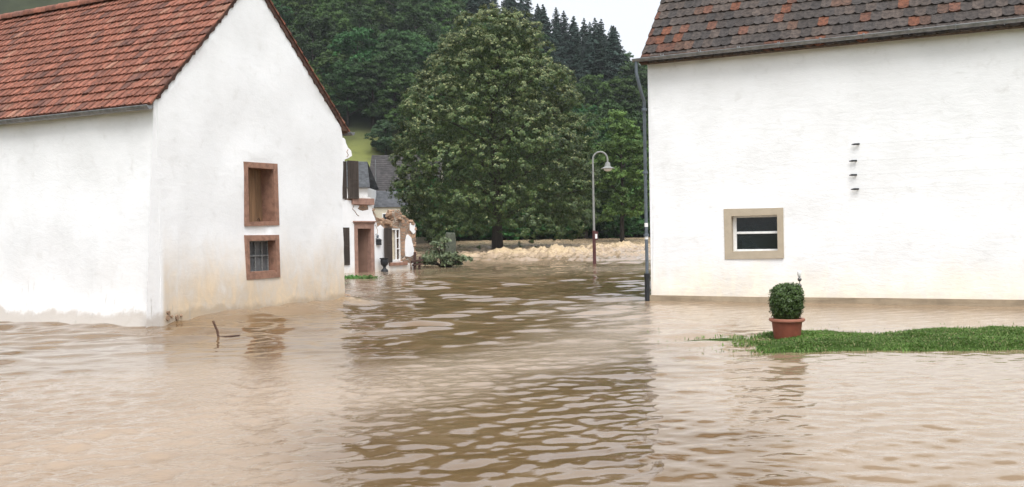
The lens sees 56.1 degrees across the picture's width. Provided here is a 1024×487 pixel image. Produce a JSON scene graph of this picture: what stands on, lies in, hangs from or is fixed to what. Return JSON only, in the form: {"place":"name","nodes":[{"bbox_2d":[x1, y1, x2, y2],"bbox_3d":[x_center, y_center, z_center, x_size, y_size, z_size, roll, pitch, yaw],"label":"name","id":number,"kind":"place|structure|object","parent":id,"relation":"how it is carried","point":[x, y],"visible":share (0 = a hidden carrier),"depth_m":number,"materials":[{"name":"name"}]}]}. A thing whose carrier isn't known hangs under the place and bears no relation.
{"place":"outdoors","nodes":[
{"label":"outdoors","id":0,"kind":"place"},
{"bbox_2d":[0,0,354,327],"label":"house","id":1,"kind":"structure","parent":0,"point":[164,162],"depth_m":19.53,"materials":[{"name":"white paint"}]},
{"bbox_2d":[243,162,278,225],"bbox_3d":[-5.529,-1.048,20.590,0.442,1.362,1.071,-1,1,27],"label":"window","id":2,"kind":"structure","parent":1,"relation":"in","point":[261,195],"depth_m":20.86,"materials":[{"name":"red stone"}]},
{"bbox_2d":[244,235,279,279],"bbox_3d":[-5.452,0.288,20.575,0.322,0.936,1.065,-1,1,27],"label":"window","id":3,"kind":"structure","parent":1,"relation":"in","point":[262,252],"depth_m":20.74,"materials":[{"name":"red stone"}]},
{"bbox_2d":[0,0,649,240],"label":"hill","id":4,"kind":"structure","parent":0,"point":[360,147],"depth_m":165.22,"materials":[{"name":"green plant"}]},
{"bbox_2d":[271,0,294,23],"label":"broadleaf tree","id":5,"kind":"object","parent":4,"relation":"on","point":[283,10],"visible":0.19,"depth_m":184.03,"materials":[{"name":"green plant"}]},
{"bbox_2d":[277,0,297,16],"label":"broadleaf tree","id":6,"kind":"object","parent":4,"relation":"on","point":[283,2],"visible":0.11,"depth_m":192.07,"materials":[{"name":"green plant"}]},
{"bbox_2d":[282,0,317,41],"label":"broadleaf tree","id":7,"kind":"object","parent":4,"relation":"on","point":[303,4],"visible":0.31,"depth_m":188.44,"materials":[{"name":"green plant"}]},
{"bbox_2d":[287,16,318,59],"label":"broadleaf tree","id":8,"kind":"object","parent":4,"relation":"on","point":[297,24],"visible":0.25,"depth_m":182.84,"materials":[{"name":"green plant"}]},
{"bbox_2d":[288,9,342,74],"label":"broadleaf tree","id":9,"kind":"object","parent":4,"relation":"on","point":[306,34],"visible":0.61,"depth_m":177.97,"materials":[{"name":"green plant"}]},
{"bbox_2d":[300,10,352,58],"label":"broadleaf tree","id":10,"kind":"object","parent":4,"relation":"on","point":[342,27],"visible":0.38,"depth_m":181.75,"materials":[{"name":"green plant"}]},
{"bbox_2d":[310,50,349,106],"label":"broadleaf tree","id":11,"kind":"object","parent":4,"relation":"on","point":[329,58],"visible":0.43,"depth_m":168.50,"materials":[{"name":"green plant"}]},
{"bbox_2d":[309,0,355,50],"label":"broadleaf tree","id":12,"kind":"object","parent":4,"relation":"on","point":[332,5],"visible":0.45,"depth_m":186.77,"materials":[{"name":"green plant"}]},
{"bbox_2d":[323,59,377,126],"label":"broadleaf tree","id":13,"kind":"object","parent":4,"relation":"on","point":[340,81],"visible":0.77,"depth_m":163.22,"materials":[{"name":"green plant"}]},
{"bbox_2d":[319,26,392,110],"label":"broadleaf tree","id":14,"kind":"object","parent":4,"relation":"on","point":[345,39],"visible":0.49,"depth_m":170.65,"materials":[{"name":"green plant"}]},
{"bbox_2d":[342,0,378,31],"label":"broadleaf tree","id":15,"kind":"object","parent":4,"relation":"on","point":[367,3],"visible":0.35,"depth_m":199.69,"materials":[{"name":"green plant"}]},
{"bbox_2d":[344,5,384,54],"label":"broadleaf tree","id":16,"kind":"object","parent":4,"relation":"on","point":[364,14],"visible":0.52,"depth_m":189.49,"materials":[{"name":"green plant"}]},
{"bbox_2d":[340,54,404,125],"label":"broadleaf tree","id":17,"kind":"object","parent":4,"relation":"on","point":[373,109],"visible":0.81,"depth_m":164.26,"materials":[{"name":"green plant"}]},
{"bbox_2d":[367,7,395,51],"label":"broadleaf tree","id":18,"kind":"object","parent":4,"relation":"on","point":[383,17],"visible":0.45,"depth_m":196.09,"materials":[{"name":"green plant"}]},
{"bbox_2d":[363,119,405,154],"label":"broadleaf tree","id":19,"kind":"object","parent":4,"relation":"on","point":[383,141],"visible":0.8,"depth_m":155.94,"materials":[{"name":"green plant"}]},
{"bbox_2d":[374,0,398,29],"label":"broadleaf tree","id":20,"kind":"object","parent":4,"relation":"on","point":[376,2],"visible":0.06,"depth_m":208.28,"materials":[{"name":"green plant"}]},
{"bbox_2d":[374,191,413,218],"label":"slate roofed house","id":21,"kind":"structure","parent":4,"relation":"on","point":[383,204],"depth_m":92.51,"materials":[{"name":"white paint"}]},
{"bbox_2d":[363,39,429,118],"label":"broadleaf tree","id":22,"kind":"object","parent":4,"relation":"on","point":[389,47],"visible":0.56,"depth_m":167.51,"materials":[{"name":"green plant"}]},
{"bbox_2d":[377,72,423,130],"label":"broadleaf tree","id":23,"kind":"object","parent":4,"relation":"on","point":[401,80],"visible":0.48,"depth_m":162.39,"materials":[{"name":"green plant"}]},
{"bbox_2d":[378,28,426,95],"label":"broadleaf tree","id":24,"kind":"object","parent":4,"relation":"on","point":[402,36],"visible":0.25,"depth_m":178.55,"materials":[{"name":"green plant"}]},
{"bbox_2d":[375,0,433,45],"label":"broadleaf tree","id":25,"kind":"object","parent":4,"relation":"on","point":[414,3],"visible":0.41,"depth_m":200.76,"materials":[{"name":"green plant"}]},
{"bbox_2d":[386,0,432,34],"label":"broadleaf tree","id":26,"kind":"object","parent":4,"relation":"on","point":[428,1],"visible":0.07,"depth_m":209.21,"materials":[{"name":"green plant"}]},
{"bbox_2d":[396,40,434,90],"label":"broadleaf tree","id":27,"kind":"object","parent":4,"relation":"on","point":[413,50],"visible":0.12,"depth_m":179.39,"materials":[{"name":"green plant"}]},
{"bbox_2d":[393,2,441,48],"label":"broadleaf tree","id":28,"kind":"object","parent":4,"relation":"on","point":[422,11],"visible":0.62,"depth_m":194.55,"materials":[{"name":"green plant"}]},
{"bbox_2d":[418,6,451,34],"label":"broadleaf tree","id":29,"kind":"object","parent":4,"relation":"on","point":[436,14],"visible":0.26,"depth_m":204.72,"materials":[{"name":"green plant"}]},
{"bbox_2d":[413,41,464,86],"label":"broadleaf tree","id":30,"kind":"object","parent":4,"relation":"on","point":[421,56],"visible":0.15,"depth_m":176.17,"materials":[{"name":"green plant"}]},
{"bbox_2d":[393,104,490,184],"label":"broadleaf tree","id":31,"kind":"object","parent":4,"relation":"on","point":[453,139],"visible":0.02,"depth_m":116.40,"materials":[{"name":"green plant"}]},
{"bbox_2d":[428,6,461,36],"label":"broadleaf tree","id":32,"kind":"object","parent":4,"relation":"on","point":[447,13],"visible":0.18,"depth_m":208.36,"materials":[{"name":"green plant"}]},
{"bbox_2d":[434,0,462,24],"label":"broadleaf tree","id":33,"kind":"object","parent":4,"relation":"on","point":[447,3],"visible":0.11,"depth_m":221.13,"materials":[{"name":"green plant"}]},
{"bbox_2d":[436,28,465,48],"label":"broadleaf tree","id":34,"kind":"object","parent":4,"relation":"on","point":[442,31],"visible":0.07,"depth_m":196.40,"materials":[{"name":"green plant"}]},
{"bbox_2d":[423,66,480,135],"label":"broadleaf tree","id":35,"kind":"object","parent":4,"relation":"on","point":[446,80],"visible":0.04,"depth_m":159.49,"materials":[{"name":"green plant"}]},
{"bbox_2d":[442,0,468,10],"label":"broadleaf tree","id":36,"kind":"object","parent":4,"relation":"on","point":[461,3],"visible":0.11,"depth_m":237.87,"materials":[{"name":"green plant"}]},
{"bbox_2d":[447,3,472,30],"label":"broadleaf tree","id":37,"kind":"object","parent":4,"relation":"on","point":[456,8],"visible":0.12,"depth_m":215.76,"materials":[{"name":"green plant"}]},
{"bbox_2d":[445,211,474,240],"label":"bush","id":38,"kind":"object","parent":4,"relation":"on","point":[457,239],"visible":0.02,"depth_m":106.40,"materials":[{"name":"green plant"}]},
{"bbox_2d":[464,0,484,27],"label":"spruce","id":39,"kind":"object","parent":4,"relation":"on","point":[473,6],"visible":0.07,"depth_m":227.16,"materials":[{"name":"green plant"}]},
{"bbox_2d":[457,64,506,120],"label":"broadleaf tree","id":40,"kind":"object","parent":4,"relation":"on","point":[489,88],"visible":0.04,"depth_m":177.75,"materials":[{"name":"green plant"}]},
{"bbox_2d":[478,0,492,22],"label":"spruce","id":41,"kind":"object","parent":4,"relation":"on","point":[482,2],"visible":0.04,"depth_m":228.98,"materials":[{"name":"green plant"}]},
{"bbox_2d":[464,147,535,211],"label":"broadleaf tree","id":42,"kind":"object","parent":4,"relation":"on","point":[502,172],"visible":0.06,"depth_m":109.10,"materials":[{"name":"green plant"}]},
{"bbox_2d":[472,209,534,239],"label":"bush","id":43,"kind":"object","parent":4,"relation":"on","point":[508,236],"visible":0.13,"depth_m":105.53,"materials":[{"name":"green plant"}]},
{"bbox_2d":[505,0,526,30],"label":"spruce","id":44,"kind":"object","parent":4,"relation":"on","point":[511,3],"visible":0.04,"depth_m":232.71,"materials":[{"name":"green plant"}]},
{"bbox_2d":[516,0,533,28],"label":"spruce","id":45,"kind":"object","parent":4,"relation":"on","point":[522,6],"visible":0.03,"depth_m":243.97,"materials":[{"name":"green plant"}]},
{"bbox_2d":[525,0,537,21],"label":"spruce","id":46,"kind":"object","parent":4,"relation":"on","point":[528,3],"visible":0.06,"depth_m":250.28,"materials":[{"name":"green plant"}]},
{"bbox_2d":[511,30,559,93],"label":"broadleaf tree","id":47,"kind":"object","parent":4,"relation":"on","point":[547,39],"visible":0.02,"depth_m":207.86,"materials":[{"name":"green plant"}]},
{"bbox_2d":[534,4,553,36],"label":"spruce","id":48,"kind":"object","parent":4,"relation":"on","point":[541,17],"visible":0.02,"depth_m":219.97,"materials":[{"name":"green plant"}]},
{"bbox_2d":[530,8,566,76],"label":"spruce","id":49,"kind":"object","parent":4,"relation":"on","point":[546,28],"visible":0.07,"depth_m":212.85,"materials":[{"name":"green plant"}]},
{"bbox_2d":[537,38,563,109],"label":"spruce","id":50,"kind":"object","parent":4,"relation":"on","point":[554,57],"visible":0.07,"depth_m":202.70,"materials":[{"name":"green plant"}]},
{"bbox_2d":[514,131,590,193],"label":"broadleaf tree","id":51,"kind":"object","parent":4,"relation":"on","point":[537,154],"visible":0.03,"depth_m":113.59,"materials":[{"name":"green plant"}]},
{"bbox_2d":[549,7,561,30],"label":"spruce","id":52,"kind":"object","parent":4,"relation":"on","point":[556,19],"visible":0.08,"depth_m":254.15,"materials":[{"name":"green plant"}]},
{"bbox_2d":[523,143,594,195],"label":"broadleaf tree","id":53,"kind":"object","parent":4,"relation":"on","point":[548,152],"visible":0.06,"depth_m":111.30,"materials":[{"name":"green plant"}]},
{"bbox_2d":[551,28,568,80],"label":"spruce","id":54,"kind":"object","parent":4,"relation":"on","point":[559,50],"visible":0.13,"depth_m":206.64,"materials":[{"name":"green plant"}]},
{"bbox_2d":[553,21,566,60],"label":"spruce","id":55,"kind":"object","parent":4,"relation":"on","point":[559,34],"visible":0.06,"depth_m":237.49,"materials":[{"name":"green plant"}]},
{"bbox_2d":[533,204,591,238],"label":"bush","id":56,"kind":"object","parent":4,"relation":"on","point":[568,235],"visible":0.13,"depth_m":104.46,"materials":[{"name":"green plant"}]},
{"bbox_2d":[558,10,570,54],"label":"spruce","id":57,"kind":"object","parent":4,"relation":"on","point":[564,28],"visible":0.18,"depth_m":247.59,"materials":[{"name":"green plant"}]},
{"bbox_2d":[561,49,586,111],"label":"spruce","id":58,"kind":"object","parent":4,"relation":"on","point":[575,66],"visible":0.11,"depth_m":190.48,"materials":[{"name":"green plant"}]},
{"bbox_2d":[562,16,587,69],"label":"spruce","id":59,"kind":"object","parent":4,"relation":"on","point":[574,33],"visible":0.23,"depth_m":225.73,"materials":[{"name":"green plant"}]},
{"bbox_2d":[569,36,586,74],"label":"spruce","id":60,"kind":"object","parent":4,"relation":"on","point":[578,43],"visible":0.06,"depth_m":224.05,"materials":[{"name":"green plant"}]},
{"bbox_2d":[559,103,599,155],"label":"broadleaf tree","id":61,"kind":"object","parent":4,"relation":"on","point":[581,109],"visible":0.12,"depth_m":167.78,"materials":[{"name":"green plant"}]},
{"bbox_2d":[565,112,603,142],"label":"broadleaf tree","id":62,"kind":"object","parent":4,"relation":"on","point":[596,122],"visible":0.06,"depth_m":149.45,"materials":[{"name":"green plant"}]},
{"bbox_2d":[579,18,591,51],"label":"spruce","id":63,"kind":"object","parent":4,"relation":"on","point":[583,30],"visible":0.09,"depth_m":241.32,"materials":[{"name":"green plant"}]},
{"bbox_2d":[579,34,595,75],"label":"spruce","id":64,"kind":"object","parent":4,"relation":"on","point":[590,52],"visible":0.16,"depth_m":208.12,"materials":[{"name":"green plant"}]},
{"bbox_2d":[574,89,600,112],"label":"broadleaf tree","id":65,"kind":"object","parent":4,"relation":"on","point":[586,100],"visible":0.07,"depth_m":181.53,"materials":[{"name":"green plant"}]},
{"bbox_2d":[563,74,615,120],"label":"broadleaf tree","id":66,"kind":"object","parent":4,"relation":"on","point":[589,85],"visible":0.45,"depth_m":178.25,"materials":[{"name":"green plant"}]},
{"bbox_2d":[559,119,622,192],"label":"broadleaf tree","id":67,"kind":"object","parent":4,"relation":"on","point":[602,132],"visible":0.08,"depth_m":119.99,"materials":[{"name":"green plant"}]},
{"bbox_2d":[583,17,604,66],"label":"spruce","id":68,"kind":"object","parent":4,"relation":"on","point":[595,34],"visible":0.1,"depth_m":224.78,"materials":[{"name":"green plant"}]},
{"bbox_2d":[588,40,614,89],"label":"spruce","id":69,"kind":"object","parent":4,"relation":"on","point":[599,65],"visible":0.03,"depth_m":194.25,"materials":[{"name":"green plant"}]},
{"bbox_2d":[598,19,609,46],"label":"spruce","id":70,"kind":"object","parent":4,"relation":"on","point":[605,40],"visible":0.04,"depth_m":230.15,"materials":[{"name":"green plant"}]},
{"bbox_2d":[590,41,619,96],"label":"spruce","id":71,"kind":"object","parent":4,"relation":"on","point":[602,68],"visible":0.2,"depth_m":191.48,"materials":[{"name":"green plant"}]},
{"bbox_2d":[574,97,648,187],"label":"broadleaf tree","id":72,"kind":"object","parent":4,"relation":"on","point":[625,105],"visible":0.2,"depth_m":130.28,"materials":[{"name":"green plant"}]},
{"bbox_2d":[605,26,627,96],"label":"spruce","id":73,"kind":"object","parent":4,"relation":"on","point":[612,48],"visible":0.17,"depth_m":197.89,"materials":[{"name":"green plant"}]},
{"bbox_2d":[588,201,649,237],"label":"bush","id":74,"kind":"object","parent":4,"relation":"on","point":[634,229],"visible":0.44,"depth_m":104.68,"materials":[{"name":"green plant"}]},
{"bbox_2d":[588,130,649,203],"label":"broadleaf tree","id":75,"kind":"object","parent":4,"relation":"on","point":[632,190],"visible":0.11,"depth_m":111.58,"materials":[{"name":"green plant"}]},
{"bbox_2d":[596,76,645,110],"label":"broadleaf tree","id":76,"kind":"object","parent":4,"relation":"on","point":[620,83],"visible":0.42,"depth_m":178.72,"materials":[{"name":"green plant"}]},
{"bbox_2d":[615,27,627,61],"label":"spruce","id":77,"kind":"object","parent":4,"relation":"on","point":[621,51],"visible":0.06,"depth_m":251.26,"materials":[{"name":"green plant"}]},
{"bbox_2d":[603,62,647,106],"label":"broadleaf tree","id":78,"kind":"object","parent":4,"relation":"on","point":[642,73],"visible":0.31,"depth_m":181.38,"materials":[{"name":"green plant"}]},
{"bbox_2d":[624,51,638,67],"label":"broadleaf tree","id":79,"kind":"object","parent":4,"relation":"on","point":[629,56],"visible":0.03,"depth_m":256.69,"materials":[{"name":"green plant"}]},
{"bbox_2d":[625,202,649,236],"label":"bush","id":80,"kind":"object","parent":4,"relation":"on","point":[640,228],"visible":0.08,"depth_m":107.92,"materials":[{"name":"green plant"}]},
{"bbox_2d":[628,95,647,114],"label":"broadleaf tree","id":81,"kind":"object","parent":4,"relation":"on","point":[638,102],"visible":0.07,"depth_m":157.09,"materials":[{"name":"green plant"}]},
{"bbox_2d":[634,114,648,138],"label":"broadleaf tree","id":82,"kind":"object","parent":4,"relation":"on","point":[647,131],"visible":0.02,"depth_m":131.66,"materials":[{"name":"green plant"}]},
{"bbox_2d":[0,237,1023,486],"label":"water","id":83,"kind":"structure","parent":0,"point":[544,363],"depth_m":9.72,"materials":[{"name":"brown liquid"}]},
{"bbox_2d":[212,321,239,336],"bbox_3d":[-4.678,1.463,15.697,0.463,0.415,0.079,-1,0,0],"label":"wooden stake","id":84,"kind":"object","parent":83,"relation":"in","point":[216,328],"visible":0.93,"depth_m":15.69,"materials":[{"name":"wood"}]},
{"bbox_2d":[352,275,382,278],"bbox_3d":[-5.614,1.305,37.463,1.215,0.240,0.806,-1,1,-28],"label":"weed clump","id":85,"kind":"object","parent":83,"relation":"in","point":[367,277],"visible":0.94,"depth_m":37.36,"materials":[{"name":"green plant"}]},
{"bbox_2d":[380,258,388,271],"bbox_3d":[-5.977,1.145,45.010,0.460,0.940,0.460,-1,0,0],"label":"garden urn","id":86,"kind":"object","parent":83,"relation":"in","point":[384,262],"visible":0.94,"depth_m":44.87,"materials":[{"name":"black metal"}]},
{"bbox_2d":[411,252,422,269],"bbox_3d":[-4.672,0.950,47.135,0.240,1.067,0.912,-1,1,33],"label":"broken timber","id":87,"kind":"object","parent":83,"relation":"in","point":[415,264],"visible":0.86,"depth_m":47.08,"materials":[{"name":"brown wood"}]},
{"bbox_2d":[416,237,472,267],"bbox_3d":[-3.495,0.504,49.951,3.009,1.739,1.740,-1,0,0],"label":"fallen branch","id":88,"kind":"object","parent":83,"relation":"in","point":[456,259],"visible":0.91,"depth_m":49.74,"materials":[{"name":"green plant"}]},
{"bbox_2d":[445,232,455,257],"bbox_3d":[-3.838,0.422,59.991,0.827,2.296,0.817,-1,0,0],"label":"tree stump","id":89,"kind":"object","parent":83,"relation":"in","point":[452,244],"visible":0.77,"depth_m":59.72,"materials":[{"name":"grey wood"}]},
{"bbox_2d":[490,0,660,63],"label":"sky","id":90,"kind":"structure","parent":0,"point":[633,20],"materials":[{"name":"white"}]},
{"bbox_2d":[632,0,1023,305],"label":"barn","id":91,"kind":"structure","parent":0,"point":[856,151],"depth_m":20.36,"materials":[{"name":"beige paint"}]},
{"bbox_2d":[724,208,783,258],"bbox_3d":[5.377,-0.220,21.260,1.301,1.122,0.308,-1,1,26],"label":"window","id":92,"kind":"structure","parent":91,"relation":"in","point":[749,233],"depth_m":21.24,"materials":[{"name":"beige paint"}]},
{"bbox_2d":[647,323,1023,358],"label":"lawn","id":93,"kind":"structure","parent":0,"point":[776,345],"depth_m":12.66,"materials":[{"name":"plant"}]},
{"bbox_2d":[768,282,804,338],"bbox_3d":[4.024,0.998,14.058,0.545,0.876,0.550,-1,0,0],"label":"potted box shrub","id":94,"kind":"object","parent":93,"relation":"on","point":[787,301],"visible":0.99,"depth_m":13.89,"materials":[{"name":"green plant"}]},
{"label":"ground","id":95,"kind":"structure","parent":0,"visible":0},
{"bbox_2d":[346,161,378,207],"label":"slate roofed house","id":96,"kind":"structure","parent":95,"relation":"on","point":[368,186],"depth_m":89.72,"materials":[{"name":"white paint"}]},
{"bbox_2d":[342,138,416,272],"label":"ruined house","id":97,"kind":"structure","parent":95,"relation":"on","point":[371,239],"depth_m":44.81,"materials":[{"name":"paint"}]},
{"bbox_2d":[358,229,367,271],"bbox_3d":[-7.205,0.564,44.843,0.898,2.446,0.054,-1,0,1],"label":"door","id":98,"kind":"structure","parent":97,"relation":"in","point":[362,233],"depth_m":44.81,"materials":[{"name":"brown wood"}]},
{"bbox_2d":[392,228,400,260],"bbox_3d":[-5.672,0.052,46.310,0.160,1.584,0.687,-1,1,33],"label":"window","id":99,"kind":"structure","parent":97,"relation":"in","point":[394,249],"depth_m":46.31,"materials":[{"name":"white paint"}]},
{"bbox_2d":[370,155,444,242],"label":"farmhouse","id":100,"kind":"object","parent":95,"relation":"on","point":[382,168],"visible":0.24,"depth_m":102.07,"materials":[{"name":"grey stone"}]},
{"bbox_2d":[392,176,466,242],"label":"broadleaf tree","id":101,"kind":"object","parent":95,"relation":"on","point":[419,232],"visible":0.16,"depth_m":96.94,"materials":[{"name":"green plant"}]},
{"bbox_2d":[420,109,504,214],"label":"broadleaf tree","id":102,"kind":"object","parent":95,"relation":"on","point":[457,154],"visible":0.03,"depth_m":108.89,"materials":[{"name":"green plant"}]},
{"bbox_2d":[386,3,605,248],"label":"lime tree","id":103,"kind":"object","parent":95,"relation":"on","point":[513,40],"visible":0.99,"depth_m":76.63,"materials":[{"name":"green plant"}]},
{"bbox_2d":[545,164,625,238],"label":"broadleaf tree","id":104,"kind":"object","parent":95,"relation":"on","point":[614,227],"visible":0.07,"depth_m":103.35,"materials":[{"name":"green plant"}]},
{"bbox_2d":[592,151,614,263],"bbox_3d":[4.887,-1.659,50.695,1.202,6.469,0.747,-1,1,-21],"label":"street lamp","id":105,"kind":"object","parent":95,"relation":"on","point":[607,167],"visible":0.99,"depth_m":50.71,"materials":[{"name":"grey metal"}]},
{"bbox_2d":[581,108,649,241],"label":"broadleaf tree","id":106,"kind":"object","parent":95,"relation":"on","point":[623,131],"visible":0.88,"depth_m":91.30,"materials":[{"name":"green plant"}]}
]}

